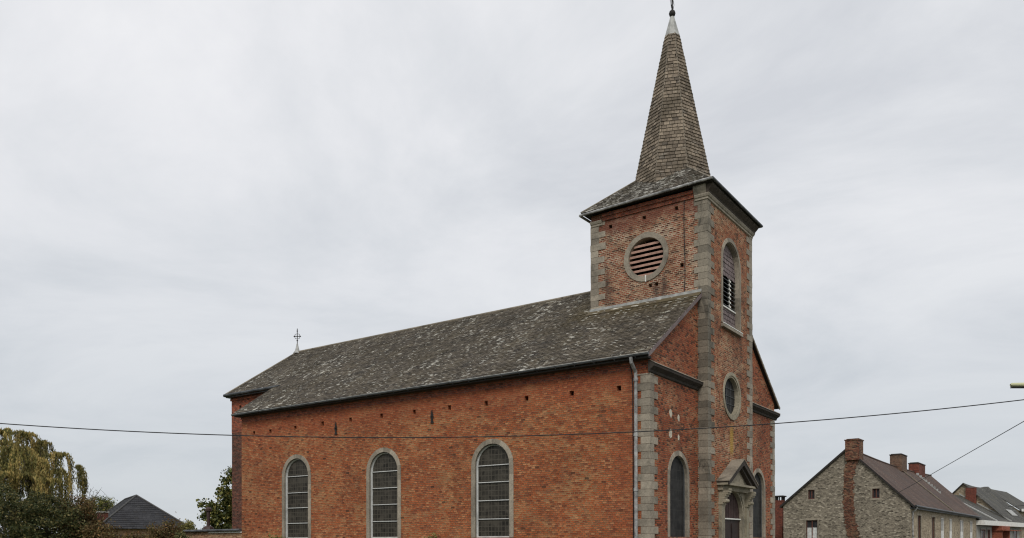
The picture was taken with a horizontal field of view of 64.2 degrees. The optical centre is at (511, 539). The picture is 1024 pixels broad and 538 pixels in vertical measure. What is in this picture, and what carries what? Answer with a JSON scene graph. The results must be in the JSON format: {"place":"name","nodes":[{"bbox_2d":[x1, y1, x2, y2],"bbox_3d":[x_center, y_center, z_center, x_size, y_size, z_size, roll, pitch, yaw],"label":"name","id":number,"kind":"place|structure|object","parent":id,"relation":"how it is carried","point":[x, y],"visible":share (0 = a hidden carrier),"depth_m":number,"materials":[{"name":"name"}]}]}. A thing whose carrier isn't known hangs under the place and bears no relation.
{"place":"outdoors","nodes":[
{"label":"outdoors","id":0,"kind":"place"},
{"bbox_2d":[96,494,184,534],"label":"hipped house","id":1,"kind":"structure","parent":0,"point":[136,513],"depth_m":70.23,"materials":[{"name":"black tile"}]},
{"bbox_2d":[223,0,779,537],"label":"brick church","id":2,"kind":"structure","parent":0,"point":[647,334],"depth_m":31.45,"materials":[{"name":"brick"}]},
{"bbox_2d":[282,454,310,537],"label":"arched window","id":3,"kind":"structure","parent":2,"relation":"in","point":[296,473],"depth_m":36.69,"materials":[{"name":"glass"}]},
{"bbox_2d":[366,448,400,537],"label":"arched window","id":4,"kind":"structure","parent":2,"relation":"in","point":[383,471],"depth_m":33.58,"materials":[{"name":"glass"}]},
{"bbox_2d":[471,439,513,537],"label":"arched window","id":5,"kind":"structure","parent":2,"relation":"in","point":[492,465],"depth_m":30.38,"materials":[{"name":"glass"}]},
{"bbox_2d":[667,451,689,536],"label":"arched window","id":6,"kind":"structure","parent":2,"relation":"in","point":[678,480],"depth_m":28.69,"materials":[{"name":"glass"}]},
{"bbox_2d":[723,372,740,419],"bbox_3d":[8.467,-5.564,31.701,0.214,1.840,1.940,0,0,35],"label":"round window","id":7,"kind":"structure","parent":2,"relation":"in","point":[731,387],"depth_m":31.99,"materials":[{"name":"stone"}]},
{"bbox_2d":[725,493,740,537],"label":"door","id":8,"kind":"structure","parent":2,"relation":"in","point":[732,519],"depth_m":31.94,"materials":[{"name":"wood"}]},
{"bbox_2d":[752,468,765,537],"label":"arched window","id":9,"kind":"structure","parent":2,"relation":"in","point":[759,507],"depth_m":35.76,"materials":[{"name":"glass"}]},
{"bbox_2d":[0,0,1023,533],"label":"sky","id":10,"kind":"structure","parent":0,"point":[188,188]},
{"bbox_2d":[992,489,1023,516],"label":"distant house","id":11,"kind":"structure","parent":0,"point":[1011,499],"depth_m":129.83,"materials":[{"name":"tile"}]},
{"label":"ground","id":12,"kind":"structure","parent":0,"visible":0},
{"bbox_2d":[0,478,62,537],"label":"shrub","id":13,"kind":"object","parent":12,"relation":"on","point":[6,513],"visible":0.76,"depth_m":32.33,"materials":[{"name":"green plant"}]},
{"bbox_2d":[0,427,89,525],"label":"weeping willow","id":14,"kind":"object","parent":12,"relation":"on","point":[34,470],"visible":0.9,"depth_m":35.65,"materials":[{"name":"green plant"}]},
{"bbox_2d":[0,489,91,537],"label":"shrub","id":15,"kind":"object","parent":12,"relation":"on","point":[66,516],"visible":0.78,"depth_m":33.07,"materials":[{"name":"green plant"}]},
{"bbox_2d":[11,493,118,537],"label":"shrub","id":16,"kind":"object","parent":12,"relation":"on","point":[65,522],"visible":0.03,"depth_m":35.08,"materials":[{"name":"green plant"}]},
{"bbox_2d":[51,492,103,537],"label":"shrub","id":17,"kind":"object","parent":12,"relation":"on","point":[85,505],"visible":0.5,"depth_m":34.48,"materials":[{"name":"green plant"}]},
{"bbox_2d":[72,488,118,533],"bbox_3d":[-18.419,-0.340,36.047,2.299,4.329,1.315,0,0,4],"label":"bare sapling","id":18,"kind":"object","parent":12,"relation":"on","point":[104,505],"visible":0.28,"depth_m":36.11,"materials":[{"name":"green plant"}]},
{"bbox_2d":[77,516,121,537],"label":"shrub","id":19,"kind":"object","parent":12,"relation":"on","point":[92,532],"visible":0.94,"depth_m":33.71,"materials":[{"name":"green plant"}]},
{"bbox_2d":[83,492,117,515],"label":"round tree","id":20,"kind":"object","parent":12,"relation":"on","point":[101,501],"visible":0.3,"depth_m":81.54,"materials":[{"name":"green plant"}]},
{"bbox_2d":[106,529,150,537],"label":"shrub","id":21,"kind":"object","parent":12,"relation":"on","point":[142,535],"visible":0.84,"depth_m":33.60,"materials":[{"name":"green plant"}]},
{"bbox_2d":[144,511,185,537],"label":"shrub","id":22,"kind":"object","parent":12,"relation":"on","point":[159,532],"visible":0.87,"depth_m":32.76,"materials":[{"name":"green plant"}]},
{"bbox_2d":[171,529,191,537],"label":"shrub","id":23,"kind":"object","parent":12,"relation":"on","point":[180,534],"visible":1,"depth_m":31.87,"materials":[{"name":"green plant"}]},
{"bbox_2d":[174,519,196,532],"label":"shrub","id":24,"kind":"object","parent":12,"relation":"on","point":[190,525],"visible":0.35,"depth_m":49.74,"materials":[{"name":"green plant"}]},
{"bbox_2d":[183,507,241,537],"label":"lean to annex","id":25,"kind":"object","parent":12,"relation":"on","point":[208,531],"visible":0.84,"depth_m":40.16,"materials":[{"name":"brick"}]},
{"bbox_2d":[196,465,231,528],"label":"broadleaf tree","id":26,"kind":"object","parent":12,"relation":"on","point":[218,517],"visible":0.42,"depth_m":46.61,"materials":[{"name":"green plant"}]},
{"bbox_2d":[775,495,786,537],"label":"brick outbuilding","id":27,"kind":"structure","parent":12,"relation":"on","point":[778,521],"depth_m":69.62,"materials":[{"name":"red brick"}]},
{"bbox_2d":[780,438,981,537],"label":"stone farmhouse","id":28,"kind":"object","parent":12,"relation":"on","point":[846,489],"visible":0.99,"depth_m":63.52,"materials":[{"name":"grey stone"}]},
{"bbox_2d":[806,488,816,500],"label":"attic window","id":29,"kind":"structure","parent":28,"relation":"in","point":[812,491],"depth_m":64.38,"materials":[{"name":"stone"}]},
{"bbox_2d":[804,518,819,537],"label":"window","id":30,"kind":"structure","parent":28,"relation":"in","point":[811,525],"depth_m":64.41,"materials":[{"name":"stone"}]},
{"bbox_2d":[869,486,882,499],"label":"attic window","id":31,"kind":"structure","parent":28,"relation":"in","point":[877,493],"depth_m":61.49,"materials":[{"name":"stone"}]},
{"bbox_2d":[917,513,921,537],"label":"window","id":32,"kind":"structure","parent":28,"relation":"in","point":[918,517],"depth_m":62.90,"materials":[{"name":"stone"}]},
{"bbox_2d":[931,515,934,537],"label":"window","id":33,"kind":"structure","parent":28,"relation":"in","point":[932,516],"depth_m":67.43,"materials":[{"name":"stone"}]},
{"bbox_2d":[940,516,943,537],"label":"window","id":34,"kind":"structure","parent":28,"relation":"in","point":[941,517],"depth_m":70.22,"materials":[{"name":"stone"}]},
{"bbox_2d":[873,421,1023,506],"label":"service cable","id":35,"kind":"object","parent":28,"relation":"attached to","point":[957,459],"visible":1,"depth_m":37.00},
{"bbox_2d":[949,517,951,537],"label":"window","id":36,"kind":"structure","parent":28,"relation":"in","point":[950,519],"depth_m":73.59,"materials":[{"name":"stone"}]},
{"bbox_2d":[960,519,963,537],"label":"window","id":37,"kind":"structure","parent":28,"relation":"in","point":[961,520],"depth_m":78.66,"materials":[{"name":"stone"}]},
{"bbox_2d":[970,520,972,537],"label":"window","id":38,"kind":"structure","parent":28,"relation":"in","point":[971,521],"depth_m":83.74,"materials":[{"name":"stone"}]},
{"bbox_2d":[952,483,1023,537],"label":"gabled stone house","id":39,"kind":"structure","parent":12,"relation":"on","point":[989,499],"depth_m":100.70,"materials":[{"name":"grey stone"}]},
{"bbox_2d":[955,495,1023,537],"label":"house","id":40,"kind":"structure","parent":12,"relation":"on","point":[1000,527],"depth_m":91.36,"materials":[{"name":"white paint"}]},
{"bbox_2d":[980,528,985,537],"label":"window","id":41,"kind":"structure","parent":40,"relation":"in","point":[982,530],"depth_m":87.67,"materials":[{"name":"grey wood"}]},
{"bbox_2d":[987,528,990,537],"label":"window","id":42,"kind":"structure","parent":40,"relation":"in","point":[988,529],"depth_m":89.51,"materials":[{"name":"grey wood"}]},
{"bbox_2d":[1013,529,1016,537],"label":"window","id":43,"kind":"structure","parent":40,"relation":"in","point":[1014,532],"depth_m":99.03,"materials":[{"name":"grey wood"}]},
{"bbox_3d":[-22.028,-1.250,24.003,0.700,6.100,0.304,0,0,35],"label":"utility pole","id":44,"kind":"object","parent":12,"relation":"on","visible":0},
{"bbox_2d":[0,399,1023,437],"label":"overhead cable","id":45,"kind":"object","parent":44,"relation":"attached to","point":[512,436],"visible":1,"depth_m":24.00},
{"label":"road","id":46,"kind":"structure","parent":0,"visible":0},
{"bbox_2d":[1010,383,1023,387],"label":"street lamp","id":47,"kind":"object","parent":46,"relation":"on","point":[1016,385],"visible":1,"depth_m":19.94,"materials":[{"name":"metal"}]}
]}

